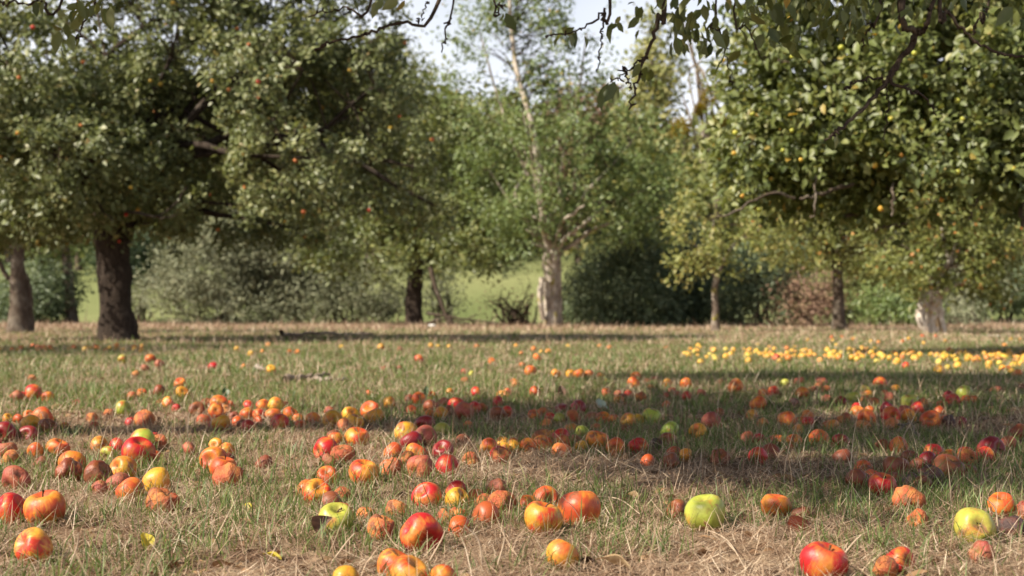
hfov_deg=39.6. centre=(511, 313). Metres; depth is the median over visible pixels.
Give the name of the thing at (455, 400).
apple
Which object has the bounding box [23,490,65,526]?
apple
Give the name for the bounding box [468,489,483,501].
apple
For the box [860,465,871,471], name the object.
apple
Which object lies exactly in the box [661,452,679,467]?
apple
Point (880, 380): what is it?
apple
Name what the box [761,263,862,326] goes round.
thorn bush
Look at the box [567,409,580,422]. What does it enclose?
apple
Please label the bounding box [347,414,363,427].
apple
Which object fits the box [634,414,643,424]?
apple
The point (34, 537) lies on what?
apple
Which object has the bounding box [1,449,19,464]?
apple
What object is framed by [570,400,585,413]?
apple
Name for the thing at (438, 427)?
apple
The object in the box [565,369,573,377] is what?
apple
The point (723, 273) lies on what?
dark bush
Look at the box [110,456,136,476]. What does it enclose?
apple
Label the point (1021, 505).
apple
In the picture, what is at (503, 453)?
apple
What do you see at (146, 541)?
fallen leaf
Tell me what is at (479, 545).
grass stalk
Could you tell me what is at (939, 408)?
apple
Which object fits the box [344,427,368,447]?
apple
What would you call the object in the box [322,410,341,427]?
apple
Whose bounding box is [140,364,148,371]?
apple
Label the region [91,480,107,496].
apple
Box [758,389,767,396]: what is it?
apple
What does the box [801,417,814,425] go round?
apple
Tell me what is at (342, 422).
apple
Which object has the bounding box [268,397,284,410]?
apple
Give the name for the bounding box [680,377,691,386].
apple
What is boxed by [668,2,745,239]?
mistletoe tree
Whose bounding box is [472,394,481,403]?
apple
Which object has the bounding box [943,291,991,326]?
bush
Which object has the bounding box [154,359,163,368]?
apple
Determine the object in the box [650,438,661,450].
apple
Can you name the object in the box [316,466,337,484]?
apple
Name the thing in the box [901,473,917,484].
apple
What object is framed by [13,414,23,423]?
apple
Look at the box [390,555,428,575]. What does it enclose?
apple
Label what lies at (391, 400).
apple
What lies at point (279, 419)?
apple
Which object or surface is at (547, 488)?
apple
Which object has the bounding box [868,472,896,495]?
apple
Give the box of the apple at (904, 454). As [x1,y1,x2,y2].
[901,450,917,461]
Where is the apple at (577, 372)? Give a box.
[573,369,584,377]
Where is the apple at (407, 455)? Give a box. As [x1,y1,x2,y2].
[398,451,413,463]
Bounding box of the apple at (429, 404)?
[423,399,438,410]
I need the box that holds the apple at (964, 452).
[956,448,978,466]
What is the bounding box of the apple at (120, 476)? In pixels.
[106,472,128,490]
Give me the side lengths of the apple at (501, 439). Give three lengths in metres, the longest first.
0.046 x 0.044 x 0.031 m
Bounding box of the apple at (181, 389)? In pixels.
[176,386,189,398]
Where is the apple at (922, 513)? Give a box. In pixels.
[906,508,928,529]
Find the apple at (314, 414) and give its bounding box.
[305,412,320,422]
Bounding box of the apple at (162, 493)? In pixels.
[146,487,179,515]
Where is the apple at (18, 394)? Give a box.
[10,390,25,402]
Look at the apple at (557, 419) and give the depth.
5.16 m
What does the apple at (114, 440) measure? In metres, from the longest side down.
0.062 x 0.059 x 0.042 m
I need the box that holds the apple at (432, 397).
[425,395,437,401]
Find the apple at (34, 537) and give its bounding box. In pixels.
[14,527,52,565]
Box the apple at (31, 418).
[20,414,40,427]
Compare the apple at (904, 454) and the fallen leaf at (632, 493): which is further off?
the apple at (904, 454)
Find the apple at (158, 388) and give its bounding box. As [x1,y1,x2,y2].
[153,384,164,395]
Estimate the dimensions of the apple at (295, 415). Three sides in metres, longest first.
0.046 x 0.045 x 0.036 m
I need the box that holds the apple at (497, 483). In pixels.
[486,478,506,493]
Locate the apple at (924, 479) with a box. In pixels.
[913,475,931,489]
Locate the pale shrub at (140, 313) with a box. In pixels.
[131,256,164,322]
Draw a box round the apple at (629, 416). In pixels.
[620,413,634,425]
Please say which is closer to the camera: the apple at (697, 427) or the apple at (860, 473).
the apple at (860, 473)
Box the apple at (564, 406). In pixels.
[555,403,567,412]
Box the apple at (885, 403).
[880,401,892,412]
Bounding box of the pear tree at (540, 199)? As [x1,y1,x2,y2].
[425,0,706,326]
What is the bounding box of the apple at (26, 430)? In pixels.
[17,425,37,443]
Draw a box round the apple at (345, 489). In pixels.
[335,486,351,501]
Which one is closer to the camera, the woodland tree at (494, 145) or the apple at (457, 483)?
the apple at (457, 483)
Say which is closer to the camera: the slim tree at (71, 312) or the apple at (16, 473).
the apple at (16, 473)
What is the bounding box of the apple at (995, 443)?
[976,436,1004,458]
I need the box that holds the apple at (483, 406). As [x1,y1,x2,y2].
[480,403,487,412]
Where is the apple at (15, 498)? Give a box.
[0,492,24,524]
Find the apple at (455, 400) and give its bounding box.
[448,397,463,408]
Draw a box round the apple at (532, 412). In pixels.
[528,409,539,418]
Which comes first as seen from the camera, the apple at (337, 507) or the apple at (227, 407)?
the apple at (337, 507)
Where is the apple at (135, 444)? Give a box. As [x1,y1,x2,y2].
[121,436,155,464]
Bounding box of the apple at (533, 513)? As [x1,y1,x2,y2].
[524,501,562,535]
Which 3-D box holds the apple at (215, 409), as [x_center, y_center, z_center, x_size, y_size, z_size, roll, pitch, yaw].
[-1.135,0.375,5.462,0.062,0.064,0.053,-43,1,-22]
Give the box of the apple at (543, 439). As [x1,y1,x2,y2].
[534,435,552,452]
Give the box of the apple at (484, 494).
[474,493,489,506]
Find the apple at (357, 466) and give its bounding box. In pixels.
[349,459,379,485]
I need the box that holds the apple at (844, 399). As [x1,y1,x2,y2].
[835,396,846,405]
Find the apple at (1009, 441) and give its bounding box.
[1001,436,1016,449]
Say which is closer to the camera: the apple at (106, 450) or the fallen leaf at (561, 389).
the apple at (106, 450)
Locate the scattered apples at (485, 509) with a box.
[0,334,1023,536]
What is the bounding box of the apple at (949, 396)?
[945,393,959,404]
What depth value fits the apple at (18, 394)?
6.38 m
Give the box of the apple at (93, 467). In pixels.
[83,460,113,484]
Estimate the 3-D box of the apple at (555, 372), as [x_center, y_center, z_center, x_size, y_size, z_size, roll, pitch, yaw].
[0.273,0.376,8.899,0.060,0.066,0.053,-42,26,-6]
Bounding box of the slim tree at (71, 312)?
[2,130,94,323]
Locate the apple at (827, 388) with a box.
[821,385,830,391]
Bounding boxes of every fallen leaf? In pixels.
[141,532,154,553]
[222,388,228,396]
[263,551,282,560]
[311,515,331,534]
[423,386,428,395]
[558,386,565,395]
[596,398,605,407]
[596,554,635,574]
[625,491,643,503]
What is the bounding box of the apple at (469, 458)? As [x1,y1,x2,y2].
[462,451,477,466]
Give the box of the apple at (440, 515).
[437,508,455,525]
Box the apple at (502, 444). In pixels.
[499,442,512,451]
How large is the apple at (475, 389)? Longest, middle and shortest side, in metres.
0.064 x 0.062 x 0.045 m
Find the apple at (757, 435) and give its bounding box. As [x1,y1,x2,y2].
[752,433,766,445]
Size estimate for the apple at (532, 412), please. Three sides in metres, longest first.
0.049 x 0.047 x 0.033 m
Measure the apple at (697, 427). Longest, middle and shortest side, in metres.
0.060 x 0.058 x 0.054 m
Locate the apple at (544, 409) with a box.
[538,407,548,415]
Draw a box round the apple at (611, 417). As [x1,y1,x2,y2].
[608,414,619,423]
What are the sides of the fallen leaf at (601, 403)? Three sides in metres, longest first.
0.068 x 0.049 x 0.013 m
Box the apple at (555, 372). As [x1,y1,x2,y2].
[551,369,560,377]
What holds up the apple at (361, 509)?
on the ground at (476, 290)
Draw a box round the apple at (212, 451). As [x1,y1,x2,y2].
[199,446,228,468]
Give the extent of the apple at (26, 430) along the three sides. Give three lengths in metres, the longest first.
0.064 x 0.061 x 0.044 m
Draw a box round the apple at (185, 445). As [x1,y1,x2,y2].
[183,442,195,455]
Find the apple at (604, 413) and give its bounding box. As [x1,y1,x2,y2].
[596,411,609,422]
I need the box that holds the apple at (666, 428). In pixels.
[660,421,678,434]
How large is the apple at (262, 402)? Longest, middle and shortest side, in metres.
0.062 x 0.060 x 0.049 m
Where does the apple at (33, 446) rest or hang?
on the ground at (476, 290)
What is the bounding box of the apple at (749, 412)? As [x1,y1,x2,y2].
[746,409,756,419]
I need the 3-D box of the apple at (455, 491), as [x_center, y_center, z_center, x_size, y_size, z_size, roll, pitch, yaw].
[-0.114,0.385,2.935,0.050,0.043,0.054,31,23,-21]
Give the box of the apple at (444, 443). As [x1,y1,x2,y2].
[432,440,454,457]
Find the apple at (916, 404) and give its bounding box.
[911,401,924,414]
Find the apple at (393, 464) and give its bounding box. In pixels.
[381,457,402,477]
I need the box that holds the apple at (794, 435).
[786,434,801,446]
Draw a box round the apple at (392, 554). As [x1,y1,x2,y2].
[377,548,405,575]
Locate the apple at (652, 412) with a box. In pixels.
[642,408,661,423]
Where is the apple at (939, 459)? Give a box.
[932,454,965,480]
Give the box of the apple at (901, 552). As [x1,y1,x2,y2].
[886,547,914,574]
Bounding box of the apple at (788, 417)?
[777,411,795,425]
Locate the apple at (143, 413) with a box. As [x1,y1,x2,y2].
[134,409,155,427]
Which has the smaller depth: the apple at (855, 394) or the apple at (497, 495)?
the apple at (497, 495)
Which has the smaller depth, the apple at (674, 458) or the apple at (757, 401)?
the apple at (674, 458)
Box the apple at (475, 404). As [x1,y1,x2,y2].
[470,401,481,411]
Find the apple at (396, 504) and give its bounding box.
[385,499,409,519]
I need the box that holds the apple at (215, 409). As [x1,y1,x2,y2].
[208,403,223,417]
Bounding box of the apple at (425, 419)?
[414,415,434,426]
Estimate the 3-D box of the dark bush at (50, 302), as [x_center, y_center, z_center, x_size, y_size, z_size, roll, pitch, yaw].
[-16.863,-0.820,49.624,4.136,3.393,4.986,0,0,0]
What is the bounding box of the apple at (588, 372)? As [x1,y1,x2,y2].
[585,370,593,376]
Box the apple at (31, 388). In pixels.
[25,384,42,399]
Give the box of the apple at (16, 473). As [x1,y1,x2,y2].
[1,465,30,492]
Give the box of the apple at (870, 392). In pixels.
[862,390,872,397]
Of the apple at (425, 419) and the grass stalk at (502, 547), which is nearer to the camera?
the grass stalk at (502, 547)
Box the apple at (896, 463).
[883,456,909,476]
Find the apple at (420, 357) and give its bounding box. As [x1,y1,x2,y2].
[415,354,422,361]
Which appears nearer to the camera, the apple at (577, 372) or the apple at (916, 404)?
the apple at (916, 404)
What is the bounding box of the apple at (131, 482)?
[115,477,144,501]
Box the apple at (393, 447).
[383,442,401,458]
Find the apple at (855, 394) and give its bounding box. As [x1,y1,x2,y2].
[845,392,860,402]
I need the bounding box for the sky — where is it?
[0,0,963,159]
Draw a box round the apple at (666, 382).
[662,379,671,386]
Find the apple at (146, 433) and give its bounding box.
[131,428,154,443]
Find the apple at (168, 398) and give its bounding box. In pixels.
[162,396,173,406]
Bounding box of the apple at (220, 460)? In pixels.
[209,455,235,474]
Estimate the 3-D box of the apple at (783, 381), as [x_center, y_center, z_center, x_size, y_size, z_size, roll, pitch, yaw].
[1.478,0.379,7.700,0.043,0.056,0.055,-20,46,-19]
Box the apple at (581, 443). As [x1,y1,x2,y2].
[575,440,588,449]
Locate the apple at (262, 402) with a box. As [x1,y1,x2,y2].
[255,399,268,410]
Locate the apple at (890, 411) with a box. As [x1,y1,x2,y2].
[881,406,900,420]
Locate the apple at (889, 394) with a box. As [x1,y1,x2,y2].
[884,392,893,400]
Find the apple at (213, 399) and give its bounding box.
[210,395,228,404]
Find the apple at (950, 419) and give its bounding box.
[942,415,955,428]
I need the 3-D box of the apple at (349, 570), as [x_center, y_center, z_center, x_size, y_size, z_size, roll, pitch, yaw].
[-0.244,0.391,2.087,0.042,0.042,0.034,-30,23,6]
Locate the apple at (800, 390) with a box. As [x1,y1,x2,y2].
[795,387,808,398]
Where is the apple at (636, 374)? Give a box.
[630,371,640,378]
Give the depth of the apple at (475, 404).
5.72 m
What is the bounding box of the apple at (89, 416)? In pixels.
[86,412,97,422]
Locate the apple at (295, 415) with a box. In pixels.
[292,413,301,421]
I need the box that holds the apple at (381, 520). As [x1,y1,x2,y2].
[367,514,395,541]
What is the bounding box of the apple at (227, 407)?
[222,405,231,414]
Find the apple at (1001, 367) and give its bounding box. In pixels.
[998,365,1006,371]
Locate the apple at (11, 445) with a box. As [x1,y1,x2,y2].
[0,440,17,456]
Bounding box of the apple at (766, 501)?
[761,494,791,517]
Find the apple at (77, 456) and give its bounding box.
[58,450,86,470]
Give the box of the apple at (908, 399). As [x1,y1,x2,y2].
[900,394,918,406]
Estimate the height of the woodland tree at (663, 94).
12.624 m
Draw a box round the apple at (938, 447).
[923,444,943,454]
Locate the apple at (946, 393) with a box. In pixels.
[943,390,952,397]
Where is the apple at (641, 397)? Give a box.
[635,391,646,400]
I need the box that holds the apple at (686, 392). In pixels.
[681,391,691,400]
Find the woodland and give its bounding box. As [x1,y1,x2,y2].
[0,46,1023,275]
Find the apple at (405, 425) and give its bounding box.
[394,421,417,438]
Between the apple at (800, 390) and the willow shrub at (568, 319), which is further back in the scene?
the willow shrub at (568, 319)
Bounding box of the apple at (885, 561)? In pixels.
[872,555,898,575]
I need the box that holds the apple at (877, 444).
[875,438,889,451]
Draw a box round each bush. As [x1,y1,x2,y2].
[0,247,97,323]
[77,227,177,284]
[647,197,734,326]
[673,212,797,324]
[692,234,827,326]
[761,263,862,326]
[800,230,946,324]
[845,274,951,326]
[906,250,1022,324]
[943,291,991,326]
[962,258,1023,323]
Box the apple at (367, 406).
[360,401,380,416]
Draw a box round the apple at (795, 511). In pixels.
[791,506,812,518]
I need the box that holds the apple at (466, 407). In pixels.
[454,402,473,419]
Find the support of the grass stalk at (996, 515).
on the ground at (476, 290)
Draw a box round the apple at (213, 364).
[208,362,217,368]
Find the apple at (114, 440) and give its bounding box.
[109,438,123,455]
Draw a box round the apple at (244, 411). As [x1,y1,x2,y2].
[240,407,252,418]
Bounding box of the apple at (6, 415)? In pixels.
[2,413,12,421]
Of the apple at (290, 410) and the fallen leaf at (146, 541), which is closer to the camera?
the fallen leaf at (146, 541)
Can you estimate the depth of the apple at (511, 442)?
3.95 m
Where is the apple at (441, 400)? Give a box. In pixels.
[437,397,448,405]
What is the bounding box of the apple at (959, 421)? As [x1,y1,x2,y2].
[956,416,966,427]
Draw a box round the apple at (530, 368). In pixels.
[524,365,535,374]
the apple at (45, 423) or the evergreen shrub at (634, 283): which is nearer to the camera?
the apple at (45, 423)
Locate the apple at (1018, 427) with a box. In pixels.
[1007,423,1023,441]
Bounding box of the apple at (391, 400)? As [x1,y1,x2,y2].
[383,396,394,407]
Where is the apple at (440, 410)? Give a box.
[434,406,447,418]
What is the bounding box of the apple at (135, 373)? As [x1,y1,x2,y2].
[132,370,139,376]
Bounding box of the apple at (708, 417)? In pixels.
[701,411,721,429]
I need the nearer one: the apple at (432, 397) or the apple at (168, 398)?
the apple at (168, 398)
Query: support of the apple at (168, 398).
on the ground at (476, 290)
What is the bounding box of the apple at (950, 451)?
[942,449,955,456]
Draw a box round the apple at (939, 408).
[934,405,944,414]
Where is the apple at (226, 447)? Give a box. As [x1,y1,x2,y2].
[219,442,234,454]
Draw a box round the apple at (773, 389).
[767,386,778,395]
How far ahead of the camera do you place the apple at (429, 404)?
5.59 m
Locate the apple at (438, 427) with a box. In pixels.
[434,422,449,436]
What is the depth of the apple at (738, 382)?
6.98 m
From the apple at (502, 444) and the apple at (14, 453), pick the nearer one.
the apple at (14, 453)
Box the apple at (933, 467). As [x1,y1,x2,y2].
[917,464,943,484]
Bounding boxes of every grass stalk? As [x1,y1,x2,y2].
[66,533,78,575]
[330,533,354,562]
[426,531,445,565]
[464,525,482,570]
[495,525,504,569]
[605,496,639,513]
[708,530,746,569]
[845,535,861,552]
[984,496,998,535]
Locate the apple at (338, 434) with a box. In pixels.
[328,432,343,443]
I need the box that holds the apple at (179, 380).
[174,378,185,385]
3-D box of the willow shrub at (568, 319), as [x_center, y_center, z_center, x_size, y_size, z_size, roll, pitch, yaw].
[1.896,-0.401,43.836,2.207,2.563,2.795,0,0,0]
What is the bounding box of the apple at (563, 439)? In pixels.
[553,434,570,446]
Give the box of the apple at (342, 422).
[337,418,350,433]
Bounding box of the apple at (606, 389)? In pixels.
[602,388,609,396]
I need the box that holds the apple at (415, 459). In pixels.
[407,455,433,478]
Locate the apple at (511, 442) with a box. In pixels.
[507,440,520,452]
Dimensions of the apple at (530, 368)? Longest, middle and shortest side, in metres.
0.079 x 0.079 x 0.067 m
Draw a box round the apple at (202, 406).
[188,401,204,414]
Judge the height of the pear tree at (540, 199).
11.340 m
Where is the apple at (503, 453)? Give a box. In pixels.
[492,447,510,463]
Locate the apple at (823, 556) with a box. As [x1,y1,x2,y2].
[799,541,848,575]
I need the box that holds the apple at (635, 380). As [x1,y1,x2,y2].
[627,377,639,388]
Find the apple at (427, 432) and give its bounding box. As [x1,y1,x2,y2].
[416,425,436,447]
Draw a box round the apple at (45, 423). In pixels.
[37,418,57,434]
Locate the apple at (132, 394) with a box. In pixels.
[126,391,136,398]
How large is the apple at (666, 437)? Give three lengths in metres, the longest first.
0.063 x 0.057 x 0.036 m
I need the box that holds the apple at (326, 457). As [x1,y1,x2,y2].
[322,453,335,465]
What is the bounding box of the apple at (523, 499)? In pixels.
[520,495,535,512]
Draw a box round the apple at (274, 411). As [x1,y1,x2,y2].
[265,409,280,419]
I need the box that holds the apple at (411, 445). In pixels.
[406,443,428,455]
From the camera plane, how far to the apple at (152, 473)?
3.21 m
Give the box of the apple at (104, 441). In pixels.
[90,436,108,452]
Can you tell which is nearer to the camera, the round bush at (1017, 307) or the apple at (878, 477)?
the apple at (878, 477)
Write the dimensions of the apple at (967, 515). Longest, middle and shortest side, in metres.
0.072 x 0.069 x 0.069 m
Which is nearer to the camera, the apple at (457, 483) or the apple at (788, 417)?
the apple at (457, 483)
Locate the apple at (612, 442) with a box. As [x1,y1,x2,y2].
[605,437,624,455]
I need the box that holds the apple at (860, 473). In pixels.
[845,469,867,490]
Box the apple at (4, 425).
[0,421,16,442]
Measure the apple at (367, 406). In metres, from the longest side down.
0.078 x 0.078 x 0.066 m
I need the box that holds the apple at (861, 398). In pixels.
[860,395,869,401]
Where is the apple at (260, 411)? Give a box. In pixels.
[253,409,264,418]
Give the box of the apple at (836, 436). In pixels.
[831,434,849,447]
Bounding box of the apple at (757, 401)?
[749,396,766,410]
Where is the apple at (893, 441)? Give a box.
[889,436,909,454]
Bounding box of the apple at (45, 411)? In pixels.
[32,406,53,420]
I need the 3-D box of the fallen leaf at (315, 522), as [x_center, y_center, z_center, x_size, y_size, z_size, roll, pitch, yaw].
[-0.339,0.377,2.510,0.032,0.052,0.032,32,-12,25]
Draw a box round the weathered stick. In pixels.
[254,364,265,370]
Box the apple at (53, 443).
[46,438,69,456]
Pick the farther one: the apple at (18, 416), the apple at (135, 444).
the apple at (18, 416)
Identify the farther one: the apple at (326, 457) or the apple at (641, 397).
the apple at (641, 397)
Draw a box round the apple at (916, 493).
[892,485,925,513]
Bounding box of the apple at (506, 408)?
[503,405,512,416]
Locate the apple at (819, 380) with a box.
[815,377,827,386]
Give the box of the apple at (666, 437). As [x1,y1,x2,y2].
[659,432,676,447]
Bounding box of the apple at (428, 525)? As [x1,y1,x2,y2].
[400,512,443,552]
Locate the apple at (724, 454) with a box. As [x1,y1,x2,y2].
[710,448,729,465]
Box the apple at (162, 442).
[154,434,166,449]
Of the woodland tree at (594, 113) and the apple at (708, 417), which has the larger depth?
the woodland tree at (594, 113)
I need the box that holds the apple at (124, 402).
[115,400,131,416]
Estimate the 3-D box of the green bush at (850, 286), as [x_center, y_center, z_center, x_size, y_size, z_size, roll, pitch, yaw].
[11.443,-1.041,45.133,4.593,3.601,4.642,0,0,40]
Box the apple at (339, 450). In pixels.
[330,445,354,462]
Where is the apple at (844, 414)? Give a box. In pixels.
[836,412,850,423]
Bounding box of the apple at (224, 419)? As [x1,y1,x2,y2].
[211,414,229,429]
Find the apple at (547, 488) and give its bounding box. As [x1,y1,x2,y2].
[533,485,559,505]
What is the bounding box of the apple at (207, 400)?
[201,398,209,407]
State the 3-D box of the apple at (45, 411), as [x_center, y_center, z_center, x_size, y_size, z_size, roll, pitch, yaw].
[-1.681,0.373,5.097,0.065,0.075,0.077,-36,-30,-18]
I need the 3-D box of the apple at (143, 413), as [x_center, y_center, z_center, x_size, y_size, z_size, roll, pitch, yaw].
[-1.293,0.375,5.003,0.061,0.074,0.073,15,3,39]
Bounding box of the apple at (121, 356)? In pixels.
[118,354,126,364]
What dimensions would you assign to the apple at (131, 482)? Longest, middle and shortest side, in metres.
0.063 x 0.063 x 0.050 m
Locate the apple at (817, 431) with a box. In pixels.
[809,429,828,446]
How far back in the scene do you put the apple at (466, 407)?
5.39 m
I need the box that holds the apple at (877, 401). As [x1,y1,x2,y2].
[869,397,879,405]
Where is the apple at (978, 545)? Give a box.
[967,540,994,564]
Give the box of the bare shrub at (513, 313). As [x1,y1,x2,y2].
[466,270,539,325]
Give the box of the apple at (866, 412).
[857,408,875,425]
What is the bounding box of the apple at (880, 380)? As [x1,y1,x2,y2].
[873,377,886,386]
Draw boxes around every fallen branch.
[279,330,373,335]
[426,266,498,325]
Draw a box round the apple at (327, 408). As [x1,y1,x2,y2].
[324,406,332,412]
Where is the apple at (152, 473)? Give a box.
[142,467,170,490]
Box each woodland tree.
[338,26,462,250]
[412,90,532,246]
[524,77,651,231]
[580,135,719,272]
[596,0,703,231]
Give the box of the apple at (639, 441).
[627,437,648,455]
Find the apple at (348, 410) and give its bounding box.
[341,407,359,417]
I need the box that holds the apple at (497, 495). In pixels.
[488,490,516,514]
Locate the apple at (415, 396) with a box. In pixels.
[412,392,425,403]
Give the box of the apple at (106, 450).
[100,446,116,461]
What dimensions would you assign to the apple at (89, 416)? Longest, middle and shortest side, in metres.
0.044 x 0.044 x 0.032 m
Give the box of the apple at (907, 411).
[901,408,916,422]
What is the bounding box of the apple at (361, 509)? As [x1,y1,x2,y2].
[356,507,375,522]
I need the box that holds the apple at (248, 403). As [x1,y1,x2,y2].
[243,400,253,409]
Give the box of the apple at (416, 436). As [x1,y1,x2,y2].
[400,431,422,446]
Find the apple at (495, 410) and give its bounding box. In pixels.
[489,406,504,420]
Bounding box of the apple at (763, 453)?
[748,447,767,464]
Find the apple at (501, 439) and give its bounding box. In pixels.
[495,437,507,445]
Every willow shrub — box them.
[132,191,324,325]
[252,225,371,322]
[256,205,423,324]
[422,258,473,323]
[543,266,597,324]
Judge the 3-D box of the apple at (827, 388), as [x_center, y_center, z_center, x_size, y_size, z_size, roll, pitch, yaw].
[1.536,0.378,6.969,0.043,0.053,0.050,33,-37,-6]
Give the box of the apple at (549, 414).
[545,412,554,420]
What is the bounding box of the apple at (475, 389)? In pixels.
[471,386,481,395]
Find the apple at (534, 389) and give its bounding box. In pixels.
[530,386,540,395]
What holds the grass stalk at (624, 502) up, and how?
on the ground at (476, 290)
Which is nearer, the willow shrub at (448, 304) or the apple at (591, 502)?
the apple at (591, 502)
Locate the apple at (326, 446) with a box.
[313,437,336,457]
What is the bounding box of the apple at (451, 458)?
[435,453,459,476]
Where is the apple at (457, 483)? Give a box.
[445,480,465,493]
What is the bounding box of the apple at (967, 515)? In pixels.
[954,507,995,543]
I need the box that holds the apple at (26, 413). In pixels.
[23,410,32,416]
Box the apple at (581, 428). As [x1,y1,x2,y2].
[575,425,588,436]
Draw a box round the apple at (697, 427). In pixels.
[688,423,706,439]
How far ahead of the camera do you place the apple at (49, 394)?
6.39 m
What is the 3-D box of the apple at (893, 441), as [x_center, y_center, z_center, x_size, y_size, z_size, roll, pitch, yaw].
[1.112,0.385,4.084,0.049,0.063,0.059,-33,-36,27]
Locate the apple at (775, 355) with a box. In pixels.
[772,354,779,360]
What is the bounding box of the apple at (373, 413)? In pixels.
[365,408,384,422]
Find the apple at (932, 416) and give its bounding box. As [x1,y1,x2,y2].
[919,410,941,428]
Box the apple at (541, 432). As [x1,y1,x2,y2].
[531,429,551,438]
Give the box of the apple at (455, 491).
[445,487,468,509]
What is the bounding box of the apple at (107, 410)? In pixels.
[103,409,113,418]
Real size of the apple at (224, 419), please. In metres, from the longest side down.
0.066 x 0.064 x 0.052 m
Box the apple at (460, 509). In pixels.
[450,507,467,517]
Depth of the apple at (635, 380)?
7.49 m
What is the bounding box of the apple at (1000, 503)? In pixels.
[986,492,1015,518]
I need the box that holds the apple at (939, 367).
[934,365,944,373]
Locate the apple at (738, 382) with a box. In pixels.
[728,378,743,391]
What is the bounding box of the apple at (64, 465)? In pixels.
[55,457,82,482]
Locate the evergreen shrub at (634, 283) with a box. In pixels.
[561,210,701,326]
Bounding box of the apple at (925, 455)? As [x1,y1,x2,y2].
[919,451,935,464]
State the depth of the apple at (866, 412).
5.02 m
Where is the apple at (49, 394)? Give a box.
[41,391,53,401]
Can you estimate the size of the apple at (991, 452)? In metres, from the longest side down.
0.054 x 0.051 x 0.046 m
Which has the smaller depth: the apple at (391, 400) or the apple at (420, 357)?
the apple at (391, 400)
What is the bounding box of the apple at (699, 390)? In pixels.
[697,389,705,394]
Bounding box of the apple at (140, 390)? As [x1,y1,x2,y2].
[136,388,146,395]
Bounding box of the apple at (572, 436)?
[570,434,581,443]
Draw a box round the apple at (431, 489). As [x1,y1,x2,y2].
[411,482,441,509]
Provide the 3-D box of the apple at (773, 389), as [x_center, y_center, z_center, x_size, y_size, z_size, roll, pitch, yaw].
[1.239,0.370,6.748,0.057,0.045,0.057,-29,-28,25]
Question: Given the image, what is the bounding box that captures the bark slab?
[282,372,346,382]
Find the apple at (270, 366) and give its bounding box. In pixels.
[266,364,275,372]
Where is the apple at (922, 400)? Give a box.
[919,397,928,405]
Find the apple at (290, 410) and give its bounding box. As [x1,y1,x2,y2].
[283,406,297,419]
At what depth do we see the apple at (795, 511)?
2.76 m
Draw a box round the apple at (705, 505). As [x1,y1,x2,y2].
[684,494,724,532]
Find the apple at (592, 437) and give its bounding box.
[585,430,608,451]
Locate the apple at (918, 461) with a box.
[909,457,927,472]
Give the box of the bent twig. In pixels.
[896,421,917,435]
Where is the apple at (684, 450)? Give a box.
[679,448,691,460]
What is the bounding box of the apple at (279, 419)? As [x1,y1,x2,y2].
[270,414,288,429]
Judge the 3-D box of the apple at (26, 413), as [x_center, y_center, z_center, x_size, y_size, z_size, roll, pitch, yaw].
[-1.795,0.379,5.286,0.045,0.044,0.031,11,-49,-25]
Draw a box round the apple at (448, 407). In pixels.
[445,405,453,414]
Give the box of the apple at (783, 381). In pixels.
[780,379,788,387]
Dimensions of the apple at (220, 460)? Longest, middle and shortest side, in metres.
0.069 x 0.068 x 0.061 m
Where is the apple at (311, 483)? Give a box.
[302,478,331,504]
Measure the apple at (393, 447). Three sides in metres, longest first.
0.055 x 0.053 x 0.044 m
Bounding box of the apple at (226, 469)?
[212,462,242,490]
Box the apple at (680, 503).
[667,499,685,520]
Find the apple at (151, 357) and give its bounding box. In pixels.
[145,354,155,362]
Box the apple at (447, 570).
[428,564,455,575]
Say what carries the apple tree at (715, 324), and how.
on the ground at (476, 290)
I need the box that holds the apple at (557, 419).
[553,412,565,424]
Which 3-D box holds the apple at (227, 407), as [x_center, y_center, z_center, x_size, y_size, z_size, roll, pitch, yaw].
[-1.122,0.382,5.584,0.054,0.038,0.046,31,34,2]
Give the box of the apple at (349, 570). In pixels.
[333,565,358,575]
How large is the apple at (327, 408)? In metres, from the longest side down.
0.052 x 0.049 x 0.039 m
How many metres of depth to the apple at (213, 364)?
9.79 m
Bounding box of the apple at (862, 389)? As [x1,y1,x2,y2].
[858,385,870,392]
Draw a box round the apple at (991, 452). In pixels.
[976,446,994,462]
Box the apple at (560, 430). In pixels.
[552,428,569,439]
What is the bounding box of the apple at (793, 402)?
[790,398,799,406]
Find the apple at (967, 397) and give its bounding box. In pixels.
[961,395,972,404]
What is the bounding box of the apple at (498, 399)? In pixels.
[493,396,502,405]
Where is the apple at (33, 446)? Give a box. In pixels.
[27,442,43,457]
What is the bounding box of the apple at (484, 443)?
[480,438,497,455]
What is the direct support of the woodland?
on the ground at (476, 290)
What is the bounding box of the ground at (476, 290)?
[0,210,1023,575]
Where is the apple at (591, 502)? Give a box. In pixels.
[558,491,600,526]
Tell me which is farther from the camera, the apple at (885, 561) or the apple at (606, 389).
the apple at (606, 389)
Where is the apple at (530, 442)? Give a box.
[520,438,536,452]
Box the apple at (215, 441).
[208,438,222,446]
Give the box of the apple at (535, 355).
[533,353,540,360]
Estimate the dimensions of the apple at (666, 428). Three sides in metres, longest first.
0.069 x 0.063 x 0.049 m
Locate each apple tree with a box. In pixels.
[0,0,469,341]
[0,0,1023,149]
[0,74,92,333]
[260,22,529,325]
[651,174,802,330]
[692,0,1023,250]
[720,145,918,329]
[850,171,1023,333]
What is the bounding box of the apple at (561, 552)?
[546,539,578,569]
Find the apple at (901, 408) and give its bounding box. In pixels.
[898,405,912,412]
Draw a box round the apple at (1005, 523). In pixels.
[995,516,1023,539]
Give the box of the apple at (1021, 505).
[1017,500,1023,519]
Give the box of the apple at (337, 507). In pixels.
[318,502,353,535]
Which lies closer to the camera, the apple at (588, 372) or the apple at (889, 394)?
the apple at (889, 394)
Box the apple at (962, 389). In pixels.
[956,385,972,398]

